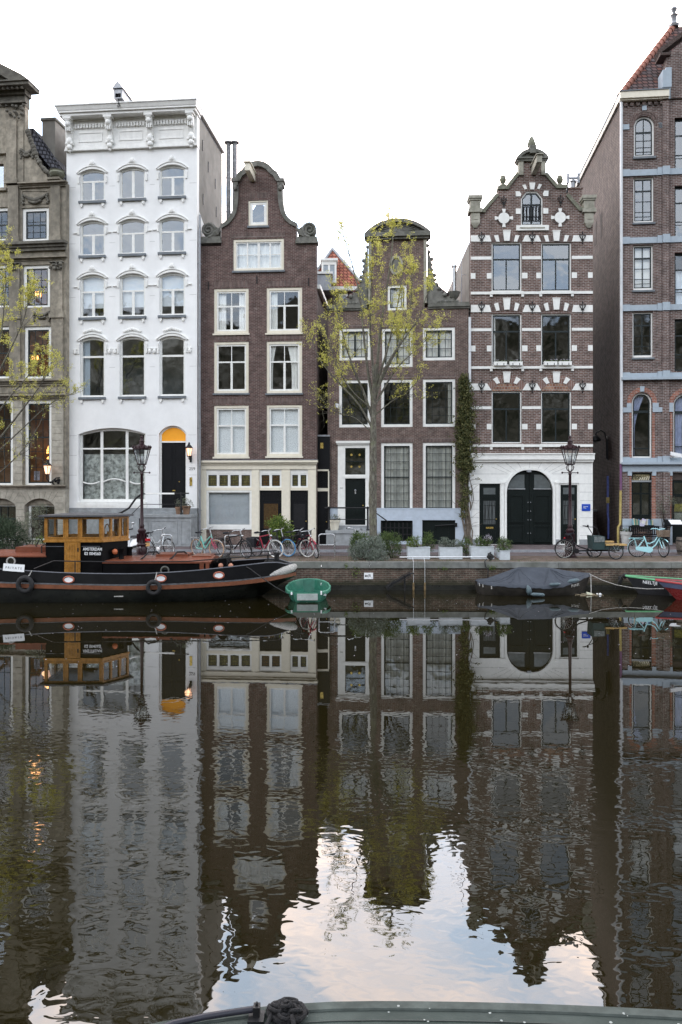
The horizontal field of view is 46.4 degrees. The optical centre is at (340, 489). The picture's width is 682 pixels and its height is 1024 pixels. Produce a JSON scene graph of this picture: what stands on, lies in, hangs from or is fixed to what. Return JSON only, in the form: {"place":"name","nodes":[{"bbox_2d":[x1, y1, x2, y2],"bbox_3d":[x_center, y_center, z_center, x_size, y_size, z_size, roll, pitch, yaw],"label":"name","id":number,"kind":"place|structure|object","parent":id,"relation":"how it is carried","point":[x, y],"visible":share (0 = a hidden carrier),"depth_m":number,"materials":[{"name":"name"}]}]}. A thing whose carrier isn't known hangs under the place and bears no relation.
{"place":"outdoors","nodes":[
{"label":"outdoors","id":0,"kind":"place"},
{"bbox_2d":[0,64,88,543],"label":"sandstone house","id":1,"kind":"structure","parent":0,"point":[34,198],"depth_m":36.32,"materials":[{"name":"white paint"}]},
{"bbox_2d":[0,400,12,484],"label":"window","id":2,"kind":"structure","parent":1,"relation":"in","point":[1,401],"depth_m":36.57,"materials":[{"name":"white paint"}]},
{"bbox_2d":[0,506,15,539],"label":"cellar window","id":3,"kind":"structure","parent":1,"relation":"in","point":[8,510],"depth_m":36.93,"materials":[{"name":"glass"}]},
{"bbox_2d":[23,207,48,240],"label":"window","id":4,"kind":"structure","parent":1,"relation":"in","point":[26,211],"depth_m":36.42,"materials":[{"name":"white paint"}]},
{"bbox_2d":[24,265,49,307],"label":"window","id":5,"kind":"structure","parent":1,"relation":"in","point":[35,267],"depth_m":36.40,"materials":[{"name":"white paint"}]},
{"bbox_2d":[25,326,50,378],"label":"window","id":6,"kind":"structure","parent":1,"relation":"in","point":[42,328],"depth_m":36.43,"materials":[{"name":"white paint"}]},
{"bbox_2d":[25,400,51,484],"bbox_3d":[-13.805,-2.126,36.416,1.311,3.884,0.090,0,0,7],"label":"window","id":7,"kind":"structure","parent":1,"relation":"in","point":[28,467],"depth_m":36.44,"materials":[{"name":"white paint"}]},
{"bbox_2d":[29,506,53,538],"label":"cellar window","id":8,"kind":"structure","parent":1,"relation":"in","point":[51,508],"depth_m":36.70,"materials":[{"name":"glass"}]},
{"bbox_2d":[0,590,681,1023],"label":"water","id":9,"kind":"structure","parent":0,"point":[398,796],"depth_m":9.40,"materials":[{"name":"black liquid"}]},
{"bbox_2d":[0,512,296,601],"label":"tug boat","id":10,"kind":"object","parent":9,"relation":"on","point":[82,565],"visible":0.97,"depth_m":26.52,"materials":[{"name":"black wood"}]},
{"bbox_2d":[16,570,33,593],"bbox_3d":[-10.214,3.003,25.750,0.600,0.742,0.210,0,0,0],"label":"tyre fender","id":11,"kind":"object","parent":10,"relation":"hanging from","point":[28,578],"visible":1,"depth_m":25.66,"materials":[{"name":"rubber"}]},
{"bbox_2d":[285,578,330,601],"bbox_3d":[-1.122,3.505,27.242,1.570,0.650,2.485,0,0,-1],"label":"dinghy","id":12,"kind":"object","parent":9,"relation":"on","point":[308,590],"visible":0.98,"depth_m":27.62,"materials":[{"name":"plastic"}]},
{"bbox_2d":[152,1001,681,1023],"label":"boat","id":13,"kind":"object","parent":9,"relation":"on","point":[389,1012],"visible":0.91,"depth_m":4.08,"materials":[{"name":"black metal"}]},
{"bbox_2d":[265,997,308,1023],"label":"rope coil","id":14,"kind":"object","parent":13,"relation":"on","point":[288,1010],"visible":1,"depth_m":4.02,"materials":[{"name":"grey fabric"}]},
{"bbox_2d":[475,567,589,596],"bbox_3d":[6.832,3.333,28.126,4.043,1.134,2.042,0,0,0],"label":"covered boat","id":15,"kind":"object","parent":9,"relation":"on","point":[532,581],"visible":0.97,"depth_m":27.81,"materials":[{"name":"grey fabric"}]},
{"bbox_2d":[625,575,681,595],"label":"open boat","id":16,"kind":"object","parent":9,"relation":"on","point":[650,584],"visible":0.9,"depth_m":27.95,"materials":[{"name":"black wood"}]},
{"bbox_2d":[655,579,681,599],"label":"red boat","id":17,"kind":"object","parent":9,"relation":"on","point":[673,588],"visible":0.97,"depth_m":26.58,"materials":[{"name":"red wood"}]},
{"bbox_2d":[6,542,675,549],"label":"pavement","id":18,"kind":"structure","parent":0,"point":[436,547],"depth_m":34.35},
{"bbox_2d":[54,81,224,545],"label":"white house","id":19,"kind":"structure","parent":18,"relation":"on","point":[144,177],"depth_m":36.26,"materials":[{"name":"paint"}]},
{"bbox_2d":[78,171,105,203],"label":"window","id":20,"kind":"structure","parent":19,"relation":"in","point":[93,200],"depth_m":36.48,"materials":[{"name":"white paint"}]},
{"bbox_2d":[78,222,105,257],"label":"window","id":21,"kind":"structure","parent":19,"relation":"in","point":[93,255],"depth_m":36.48,"materials":[{"name":"white paint"}]},
{"bbox_2d":[78,275,105,319],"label":"window","id":22,"kind":"structure","parent":19,"relation":"in","point":[92,287],"depth_m":36.57,"materials":[{"name":"white glass"}]},
{"bbox_2d":[78,338,105,399],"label":"window","id":23,"kind":"structure","parent":19,"relation":"in","point":[85,344],"depth_m":36.53,"materials":[{"name":"white paint"}]},
{"bbox_2d":[77,428,146,507],"bbox_3d":[-10.436,-0.974,36.479,3.283,3.648,0.525,0,0,6],"label":"window","id":24,"kind":"structure","parent":19,"relation":"in","point":[110,481],"depth_m":36.64,"materials":[{"name":"grey glass"}]},
{"bbox_2d":[118,168,145,201],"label":"window","id":25,"kind":"structure","parent":19,"relation":"in","point":[133,170],"depth_m":36.31,"materials":[{"name":"white paint"}]},
{"bbox_2d":[118,220,145,256],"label":"window","id":26,"kind":"structure","parent":19,"relation":"in","point":[133,253],"depth_m":36.31,"materials":[{"name":"white paint"}]},
{"bbox_2d":[118,274,145,318],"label":"window","id":27,"kind":"structure","parent":19,"relation":"in","point":[132,287],"depth_m":36.40,"materials":[{"name":"white glass"}]},
{"bbox_2d":[118,337,145,398],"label":"window","id":28,"kind":"structure","parent":19,"relation":"in","point":[122,396],"depth_m":36.31,"materials":[{"name":"white paint"}]},
{"bbox_2d":[162,443,173,507],"bbox_3d":[-7.881,-0.589,36.249,0.558,3.064,0.064,0,0,6],"label":"door","id":29,"kind":"structure","parent":19,"relation":"in","point":[167,448],"depth_m":36.22,"materials":[{"name":"black wood"}]},
{"bbox_2d":[158,166,185,199],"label":"window","id":30,"kind":"structure","parent":19,"relation":"in","point":[173,196],"depth_m":36.11,"materials":[{"name":"white paint"}]},
{"bbox_2d":[158,218,185,254],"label":"window","id":31,"kind":"structure","parent":19,"relation":"in","point":[173,252],"depth_m":36.12,"materials":[{"name":"white paint"}]},
{"bbox_2d":[158,273,185,317],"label":"window","id":32,"kind":"structure","parent":19,"relation":"in","point":[172,285],"depth_m":36.21,"materials":[{"name":"white paint"}]},
{"bbox_2d":[158,337,185,398],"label":"window","id":33,"kind":"structure","parent":19,"relation":"in","point":[162,396],"depth_m":36.12,"materials":[{"name":"white paint"}]},
{"bbox_2d":[174,443,185,507],"bbox_3d":[-7.322,-0.589,36.171,0.558,3.064,0.109,0,0,6],"label":"door","id":34,"kind":"structure","parent":19,"relation":"in","point":[179,448],"depth_m":36.17,"materials":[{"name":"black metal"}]},
{"bbox_2d":[198,140,327,544],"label":"brick house","id":35,"kind":"structure","parent":18,"relation":"on","point":[264,424],"depth_m":36.24,"materials":[{"name":"brown brick"}]},
{"bbox_2d":[206,469,251,489],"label":"transom window","id":36,"kind":"structure","parent":35,"relation":"in","point":[216,479],"depth_m":36.28,"materials":[{"name":"white paint"}]},
{"bbox_2d":[206,490,251,529],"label":"shop window","id":37,"kind":"structure","parent":35,"relation":"in","point":[224,524],"depth_m":36.37,"materials":[{"name":"white paint"}]},
{"bbox_2d":[213,289,249,334],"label":"window","id":38,"kind":"structure","parent":35,"relation":"in","point":[220,306],"depth_m":36.38,"materials":[{"name":"white paint"}]},
{"bbox_2d":[213,342,249,394],"bbox_3d":[-5.002,-5.516,36.319,1.702,2.419,0.190,0,0,4],"label":"window","id":39,"kind":"structure","parent":35,"relation":"in","point":[217,391],"depth_m":36.35,"materials":[{"name":"white paint"}]},
{"bbox_2d":[213,405,249,458],"bbox_3d":[-4.999,-2.612,36.360,1.702,2.419,0.272,0,0,4],"label":"window","id":40,"kind":"structure","parent":35,"relation":"in","point":[231,423],"depth_m":36.45,"materials":[{"name":"white paint"}]},
{"bbox_2d":[247,200,268,227],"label":"window","id":41,"kind":"structure","parent":35,"relation":"in","point":[252,224],"depth_m":36.24,"materials":[{"name":"white paint"}]},
{"bbox_2d":[232,239,284,272],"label":"window","id":42,"kind":"structure","parent":35,"relation":"in","point":[249,255],"depth_m":36.32,"materials":[{"name":"white paint"}]},
{"bbox_2d":[259,469,281,489],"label":"transom window","id":43,"kind":"structure","parent":35,"relation":"in","point":[270,479],"depth_m":36.13,"materials":[{"name":"white paint"}]},
{"bbox_2d":[260,490,281,542],"bbox_3d":[-3.188,1.255,36.190,1.013,2.403,0.075,0,0,4],"label":"door","id":44,"kind":"structure","parent":35,"relation":"in","point":[270,500],"depth_m":36.17,"materials":[{"name":"black wood"}]},
{"bbox_2d":[265,287,302,334],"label":"window","id":45,"kind":"structure","parent":35,"relation":"in","point":[272,293],"depth_m":36.18,"materials":[{"name":"white paint"}]},
{"bbox_2d":[265,341,302,394],"bbox_3d":[-2.568,-5.501,36.185,1.725,2.433,0.288,0,0,4],"label":"window","id":46,"kind":"structure","parent":35,"relation":"in","point":[295,350],"depth_m":36.20,"materials":[{"name":"white paint"}]},
{"bbox_2d":[265,405,302,457],"bbox_3d":[-2.569,-2.625,36.177,1.725,2.407,0.272,0,0,4],"label":"window","id":47,"kind":"structure","parent":35,"relation":"in","point":[284,422],"depth_m":36.26,"materials":[{"name":"white glass"}]},
{"bbox_2d":[290,469,307,489],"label":"transom window","id":48,"kind":"structure","parent":35,"relation":"in","point":[298,477],"depth_m":36.03,"materials":[{"name":"white paint"}]},
{"bbox_2d":[291,490,307,542],"bbox_3d":[-1.885,1.255,36.076,0.813,2.403,0.109,0,0,4],"label":"door","id":49,"kind":"structure","parent":35,"relation":"in","point":[299,498],"depth_m":36.07,"materials":[{"name":"black wood"}]},
{"bbox_2d":[317,435,329,543],"bbox_3d":[-0.831,0.013,36.464,0.638,5.011,0.250,0,0,3],"label":"passage front","id":50,"kind":"object","parent":35,"relation":"attached to","point":[323,490],"visible":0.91,"depth_m":36.42,"materials":[{"name":"metal"}]},
{"bbox_2d":[317,492,327,542],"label":"door","id":51,"kind":"structure","parent":50,"relation":"in","point":[322,497],"depth_m":36.40,"materials":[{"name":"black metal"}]},
{"bbox_2d":[264,514,295,545],"bbox_3d":[-2.627,1.793,34.311,1.404,1.530,1.250,0,0,0],"label":"laurel shrub","id":52,"kind":"object","parent":18,"relation":"on","point":[278,522],"visible":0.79,"depth_m":34.13,"materials":[{"name":"green plant"}]},
{"bbox_2d":[448,136,596,544],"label":"striped house","id":53,"kind":"structure","parent":18,"relation":"on","point":[527,278],"depth_m":36.03,"materials":[{"name":"brown brick"}]},
{"bbox_2d":[481,485,497,543],"bbox_3d":[6.739,1.144,36.135,0.794,2.659,0.109,0,0,1],"label":"door","id":54,"kind":"structure","parent":53,"relation":"in","point":[489,493],"depth_m":36.13,"materials":[{"name":"black wood"}]},
{"bbox_2d":[492,243,520,290],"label":"window","id":55,"kind":"structure","parent":53,"relation":"in","point":[493,244],"depth_m":36.13,"materials":[{"name":"grey glass"}]},
{"bbox_2d":[492,314,520,364],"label":"window","id":56,"kind":"structure","parent":53,"relation":"in","point":[493,315],"depth_m":36.13,"materials":[{"name":"black glass"}]},
{"bbox_2d":[492,391,520,442],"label":"window","id":57,"kind":"structure","parent":53,"relation":"in","point":[496,392],"depth_m":36.11,"materials":[{"name":"white paint"}]},
{"bbox_2d":[521,192,541,224],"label":"attic window","id":58,"kind":"structure","parent":53,"relation":"in","point":[527,193],"depth_m":36.06,"materials":[{"name":"white paint"}]},
{"bbox_2d":[515,182,548,230],"bbox_3d":[8.638,-12.777,35.955,1.483,2.168,0.089,0,0,2],"label":"window stone","id":59,"kind":"structure","parent":53,"relation":"in","point":[532,184],"depth_m":35.95,"materials":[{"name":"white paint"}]},
{"bbox_2d":[541,243,570,290],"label":"window","id":60,"kind":"structure","parent":53,"relation":"in","point":[542,244],"depth_m":36.06,"materials":[{"name":"grey glass"}]},
{"bbox_2d":[541,314,570,364],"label":"window","id":61,"kind":"structure","parent":53,"relation":"in","point":[542,315],"depth_m":36.06,"materials":[{"name":"black glass"}]},
{"bbox_2d":[541,391,570,442],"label":"window","id":62,"kind":"structure","parent":53,"relation":"in","point":[546,392],"depth_m":36.06,"materials":[{"name":"black glass"}]},
{"bbox_2d":[561,485,576,543],"bbox_3d":[10.311,1.137,36.041,0.751,2.672,0.109,0,0,1],"label":"door","id":63,"kind":"structure","parent":53,"relation":"in","point":[564,488],"depth_m":36.04,"materials":[{"name":"black wood"}]},
{"bbox_2d":[575,6,681,544],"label":"corner house","id":64,"kind":"structure","parent":18,"relation":"on","point":[631,174],"depth_m":36.18,"materials":[{"name":"brown brick"}]},
{"bbox_2d":[632,393,650,457],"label":"window","id":65,"kind":"structure","parent":64,"relation":"in","point":[637,399],"depth_m":36.24,"materials":[{"name":"black glass"}]},
{"bbox_2d":[632,473,650,519],"bbox_3d":[13.653,0.426,36.215,0.913,2.347,0.180,0,0,6],"label":"door","id":66,"kind":"structure","parent":64,"relation":"in","point":[640,478],"depth_m":36.21,"materials":[{"name":"black wood"}]},
{"bbox_2d":[631,312,654,359],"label":"window","id":67,"kind":"structure","parent":64,"relation":"in","point":[640,356],"depth_m":36.22,"materials":[{"name":"white paint"}]},
{"bbox_2d":[632,245,654,291],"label":"window","id":68,"kind":"structure","parent":64,"relation":"in","point":[642,255],"depth_m":36.32,"materials":[{"name":"grey glass"}]},
{"bbox_2d":[632,178,655,224],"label":"window","id":69,"kind":"structure","parent":64,"relation":"in","point":[641,222],"depth_m":36.21,"materials":[{"name":"white paint"}]},
{"bbox_2d":[633,117,655,158],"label":"window","id":70,"kind":"structure","parent":64,"relation":"in","point":[650,156],"depth_m":36.20,"materials":[{"name":"white paint"}]},
{"bbox_2d":[672,473,681,542],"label":"door","id":71,"kind":"structure","parent":64,"relation":"in","point":[676,530],"depth_m":36.06,"materials":[{"name":"wood"}]},
{"bbox_2d":[673,395,681,457],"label":"window","id":72,"kind":"structure","parent":64,"relation":"in","point":[677,406],"depth_m":36.17,"materials":[{"name":"glass"}]},
{"bbox_2d":[675,254,681,303],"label":"window","id":73,"kind":"structure","parent":64,"relation":"in","point":[678,272],"depth_m":36.24,"materials":[{"name":"white glass"}]},
{"bbox_2d":[629,526,661,545],"bbox_3d":[13.513,2.080,35.350,1.320,0.860,0.490,0,0,6],"label":"slatted bench","id":74,"kind":"object","parent":18,"relation":"on","point":[646,529],"visible":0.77,"depth_m":35.53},
{"bbox_2d":[0,0,681,291],"label":"sky","id":75,"kind":"structure","parent":0,"point":[362,108],"materials":[{"name":"white"}]},
{"bbox_2d":[132,552,681,555],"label":"road","id":76,"kind":"structure","parent":0,"point":[511,554],"depth_m":32.52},
{"bbox_2d":[132,550,676,551],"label":"kerb","id":77,"kind":"structure","parent":76,"relation":"on","point":[401,551],"depth_m":33.00,"materials":[{"name":"stone"}]},
{"bbox_2d":[219,556,681,561],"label":"quay path","id":78,"kind":"structure","parent":0,"point":[579,558],"depth_m":30.27,"materials":[{"name":"grey stone"}]},
{"bbox_2d":[0,511,33,548],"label":"conifer shrub","id":79,"kind":"object","parent":78,"relation":"on","point":[6,528],"visible":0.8,"depth_m":31.09,"materials":[{"name":"green plant"}]},
{"bbox_2d":[15,503,48,543],"bbox_3d":[-12.272,1.589,31.435,1.379,2.130,0.933,0,0,0],"label":"olive shrub","id":80,"kind":"object","parent":78,"relation":"on","point":[32,520],"visible":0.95,"depth_m":31.46,"materials":[{"name":"green plant"}]},
{"bbox_2d":[0,226,89,472],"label":"tree","id":81,"kind":"object","parent":78,"relation":"on","point":[31,286],"visible":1,"depth_m":31.41,"materials":[{"name":"green plant"}]},
{"bbox_2d":[132,436,151,554],"bbox_3d":[-7.774,0.278,31.050,0.717,4.750,0.778,0,0,0],"label":"street lamp","id":82,"kind":"object","parent":78,"relation":"on","point":[141,538],"visible":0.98,"depth_m":30.97,"materials":[{"name":"black metal"}]},
{"bbox_2d":[140,527,174,554],"bbox_3d":[-7.248,2.102,31.569,0.660,1.123,1.788,-18,-11,37],"label":"bicycle","id":83,"kind":"object","parent":78,"relation":"on","point":[155,547],"visible":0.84,"depth_m":31.60,"materials":[{"name":"metal"}]},
{"bbox_2d":[190,527,223,556],"bbox_3d":[-5.310,2.070,30.979,1.785,1.183,0.659,0,6,38],"label":"bicycle","id":84,"kind":"object","parent":78,"relation":"on","point":[211,541],"visible":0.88,"depth_m":31.07,"materials":[{"name":"metal"}]},
{"bbox_2d":[216,528,251,557],"bbox_3d":[-4.097,2.093,30.921,1.785,1.123,0.659,0,8,30],"label":"bicycle","id":85,"kind":"object","parent":78,"relation":"on","point":[232,549],"visible":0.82,"depth_m":30.84,"materials":[{"name":"metal"}]},
{"bbox_2d":[246,528,283,556],"bbox_3d":[-3.026,2.105,30.941,1.777,1.124,0.655,0,7,42],"label":"bicycle","id":86,"kind":"object","parent":78,"relation":"on","point":[255,541],"visible":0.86,"depth_m":31.12,"materials":[{"name":"metal"}]},
{"bbox_2d":[271,528,295,556],"bbox_3d":[-2.494,2.093,31.501,0.742,1.123,1.713,-7,3,-28],"label":"bicycle","id":87,"kind":"object","parent":78,"relation":"on","point":[283,539],"visible":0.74,"depth_m":31.17,"materials":[{"name":"metal"}]},
{"bbox_2d":[281,528,313,556],"bbox_3d":[-1.791,2.101,31.239,1.788,1.123,0.660,0,8,44],"label":"bicycle","id":88,"kind":"object","parent":78,"relation":"on","point":[303,535],"visible":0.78,"depth_m":31.01,"materials":[{"name":"metal"}]},
{"bbox_2d":[296,528,318,557],"bbox_3d":[-1.280,2.095,31.106,0.660,1.123,1.788,-16,9,-31],"label":"bicycle","id":89,"kind":"object","parent":78,"relation":"on","point":[310,542],"visible":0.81,"depth_m":30.78,"materials":[{"name":"metal"}]},
{"bbox_2d":[346,535,389,560],"bbox_3d":[1.101,2.318,30.190,1.760,1.221,1.244,0,0,26],"label":"shrub","id":90,"kind":"object","parent":78,"relation":"on","point":[375,554],"visible":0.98,"depth_m":30.02,"materials":[{"name":"green plant"}]},
{"bbox_2d":[296,205,450,551],"bbox_3d":[1.343,-4.293,31.446,6.275,14.152,3.810,0,0,0],"label":"tree","id":91,"kind":"object","parent":78,"relation":"on","point":[374,387],"visible":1,"depth_m":31.25,"materials":[{"name":"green plant"}]},
{"bbox_2d":[375,531,402,557],"bbox_3d":[1.863,2.125,30.861,1.096,1.126,0.945,0,0,38],"label":"shrub","id":92,"kind":"object","parent":78,"relation":"on","point":[387,539],"visible":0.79,"depth_m":30.74,"materials":[{"name":"green plant"}]},
{"bbox_2d":[407,547,430,558],"bbox_3d":[2.968,2.440,30.550,0.890,0.450,0.450,0,0,0],"label":"planter box","id":93,"kind":"object","parent":78,"relation":"on","point":[417,551],"visible":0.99,"depth_m":30.34,"materials":[{"name":"concrete"}]},
{"bbox_2d":[439,547,462,558],"bbox_3d":[4.201,2.440,30.550,0.890,0.450,0.450,0,0,0],"label":"planter box","id":94,"kind":"object","parent":78,"relation":"on","point":[449,551],"visible":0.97,"depth_m":30.34,"materials":[{"name":"concrete"}]},
{"bbox_2d":[469,546,494,558],"bbox_3d":[5.410,2.423,30.600,0.910,0.480,0.450,0,0,0],"label":"planter box","id":95,"kind":"object","parent":78,"relation":"on","point":[479,550],"visible":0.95,"depth_m":30.39,"materials":[{"name":"concrete"}]},
{"bbox_2d":[560,436,579,557],"bbox_3d":[8.938,0.278,31.050,0.716,4.750,0.778,0,0,0],"label":"street lamp","id":96,"kind":"object","parent":78,"relation":"on","point":[567,447],"visible":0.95,"depth_m":30.98,"materials":[{"name":"black metal"}]},
{"bbox_2d":[554,525,626,559],"bbox_3d":[9.568,2.013,30.697,2.645,1.325,0.860,0,0,2],"label":"cargo tricycle","id":97,"kind":"object","parent":78,"relation":"on","point":[597,543],"visible":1,"depth_m":30.56,"materials":[{"name":"metal"}]},
{"bbox_2d":[627,528,670,556],"bbox_3d":[12.011,2.086,31.079,1.581,1.143,0.876,0,-5,3],"label":"bicycle","id":98,"kind":"object","parent":78,"relation":"on","point":[660,533],"visible":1,"depth_m":31.08,"materials":[{"name":"metal"}]},
{"label":"ground","id":99,"kind":"structure","parent":0,"visible":0},
{"bbox_2d":[317,247,360,304],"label":"house","id":100,"kind":"structure","parent":99,"relation":"on","point":[331,260],"depth_m":45.00,"materials":[{"name":"brick"}]},
{"bbox_2d":[324,216,471,544],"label":"neck gable house","id":101,"kind":"structure","parent":99,"relation":"on","point":[417,494],"depth_m":36.33,"materials":[{"name":"brown brick"}]},
{"bbox_2d":[339,328,370,359],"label":"window","id":102,"kind":"structure","parent":101,"relation":"in","point":[354,342],"depth_m":36.56,"materials":[{"name":"white paint"}]},
{"bbox_2d":[339,380,370,426],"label":"window","id":103,"kind":"structure","parent":101,"relation":"in","point":[341,391],"depth_m":36.53,"materials":[{"name":"white paint"}]},
{"bbox_2d":[345,479,364,524],"bbox_3d":[0.660,0.570,36.495,0.927,2.126,0.109,0,0,5],"label":"door","id":104,"kind":"structure","parent":101,"relation":"in","point":[352,499],"depth_m":36.49,"materials":[{"name":"black wood"}]},
{"bbox_2d":[381,380,412,426],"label":"window","id":105,"kind":"structure","parent":101,"relation":"in","point":[383,424],"depth_m":36.35,"materials":[{"name":"white paint"}]},
{"bbox_2d":[381,443,412,507],"bbox_3d":[2.556,-0.551,36.428,1.432,3.121,0.188,0,0,5],"label":"window","id":106,"kind":"structure","parent":101,"relation":"in","point":[396,458],"depth_m":36.45,"materials":[{"name":"grey glass"}]},
{"bbox_2d":[382,328,412,366],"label":"window","id":107,"kind":"structure","parent":101,"relation":"in","point":[402,355],"depth_m":36.43,"materials":[{"name":"white paint"}]},
{"bbox_2d":[388,285,406,309],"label":"window","id":108,"kind":"structure","parent":101,"relation":"in","point":[391,290],"depth_m":36.37,"materials":[{"name":"white paint"}]},
{"bbox_2d":[423,327,454,359],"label":"window","id":109,"kind":"structure","parent":101,"relation":"in","point":[445,350],"depth_m":36.23,"materials":[{"name":"white paint"}]},
{"bbox_2d":[423,379,454,426],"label":"window","id":110,"kind":"structure","parent":101,"relation":"in","point":[451,382],"depth_m":36.20,"materials":[{"name":"white paint"}]},
{"bbox_2d":[423,443,454,507],"bbox_3d":[4.460,-0.555,36.261,1.457,3.119,0.188,0,0,5],"label":"window","id":111,"kind":"structure","parent":101,"relation":"in","point":[438,485],"depth_m":36.29,"materials":[{"name":"grey glass"}]},
{"bbox_2d":[448,373,483,543],"bbox_3d":[5.643,-1.413,35.774,1.669,7.748,0.746,0,0,0],"label":"climbing plant","id":112,"kind":"object","parent":101,"relation":"attached to","point":[464,432],"visible":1,"depth_m":35.83,"materials":[{"name":"green plant"}]},
{"bbox_2d":[271,561,681,589],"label":"quay wall","id":113,"kind":"structure","parent":99,"relation":"on","point":[455,575],"depth_m":29.30,"materials":[{"name":"brick"}]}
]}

